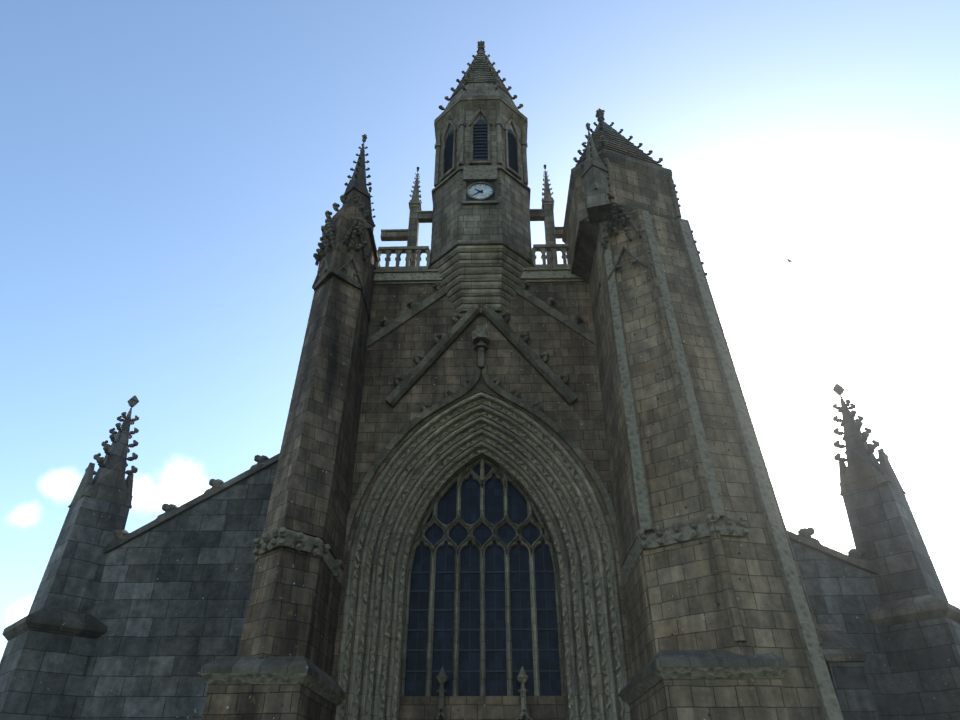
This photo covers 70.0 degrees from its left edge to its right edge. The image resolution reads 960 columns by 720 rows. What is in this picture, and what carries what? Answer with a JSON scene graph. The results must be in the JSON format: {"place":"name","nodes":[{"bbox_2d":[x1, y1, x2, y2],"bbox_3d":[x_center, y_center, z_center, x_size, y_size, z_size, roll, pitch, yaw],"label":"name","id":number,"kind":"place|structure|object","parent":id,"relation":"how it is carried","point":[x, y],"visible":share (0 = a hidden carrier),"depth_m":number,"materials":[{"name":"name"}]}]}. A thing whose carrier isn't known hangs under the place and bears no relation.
{"place":"outdoors","nodes":[
{"label":"outdoors","id":0,"kind":"place"},
{"bbox_2d":[0,383,959,719],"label":"side aisle walls","id":1,"kind":"structure","parent":0,"point":[140,623],"depth_m":17.66,"materials":[{"name":"stone"}]},
{"bbox_2d":[0,0,959,661],"label":"sky","id":2,"kind":"structure","parent":0,"point":[171,171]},
{"label":"ground","id":3,"kind":"structure","parent":0,"visible":0},
{"bbox_2d":[200,134,379,719],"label":"buttress","id":4,"kind":"structure","parent":3,"relation":"on","point":[279,666],"depth_m":16.30,"materials":[{"name":"stone"}]},
{"bbox_2d":[332,244,632,719],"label":"tower wall","id":5,"kind":"structure","parent":3,"relation":"on","point":[432,456],"depth_m":19.70,"materials":[{"name":"grey stone"}]},
{"bbox_2d":[380,41,562,266],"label":"bell tower","id":6,"kind":"structure","parent":5,"relation":"on","point":[505,217],"depth_m":25.12,"materials":[{"name":"stone"}]},
{"bbox_2d":[466,182,494,200],"bbox_3d":[0.013,-5.858,23.811,1.000,0.960,0.100,-1,-33,1],"label":"tower clock","id":7,"kind":"object","parent":6,"relation":"on","point":[480,191],"visible":0.98,"depth_m":23.81,"materials":[{"name":"white"}]},
{"bbox_2d":[444,119,517,173],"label":"louvers","id":8,"kind":"object","parent":6,"relation":"on","point":[480,139],"visible":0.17,"depth_m":25.68,"materials":[{"name":"black wood"}]},
{"bbox_2d":[430,245,532,312],"bbox_3d":[0.026,-2.663,22.434,3.540,2.000,1.070,-1,-33,1],"label":"corbel","id":9,"kind":"object","parent":5,"relation":"attached to","point":[474,276],"visible":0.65,"depth_m":22.43,"materials":[{"name":"grey stone"}]},
{"bbox_2d":[343,280,620,566],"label":"decorative moldings","id":10,"kind":"structure","parent":5,"relation":"attached to","point":[481,335],"depth_m":20.90,"materials":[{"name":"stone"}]},
{"bbox_2d":[400,457,564,695],"bbox_3d":[0.068,5.720,19.231,4.460,6.950,0.210,-1,-33,1],"label":"window","id":11,"kind":"structure","parent":5,"relation":"attached to","point":[482,611],"depth_m":18.79,"materials":[{"name":"blue glass"}]},
{"bbox_2d":[433,666,532,719],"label":"finials","id":12,"kind":"object","parent":5,"relation":"attached to","point":[522,679],"visible":1,"depth_m":17.07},
{"bbox_2d":[562,108,843,719],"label":"stair turret","id":13,"kind":"object","parent":3,"relation":"on","point":[721,622],"visible":1,"depth_m":15.62,"materials":[{"name":"stone"}]}
]}

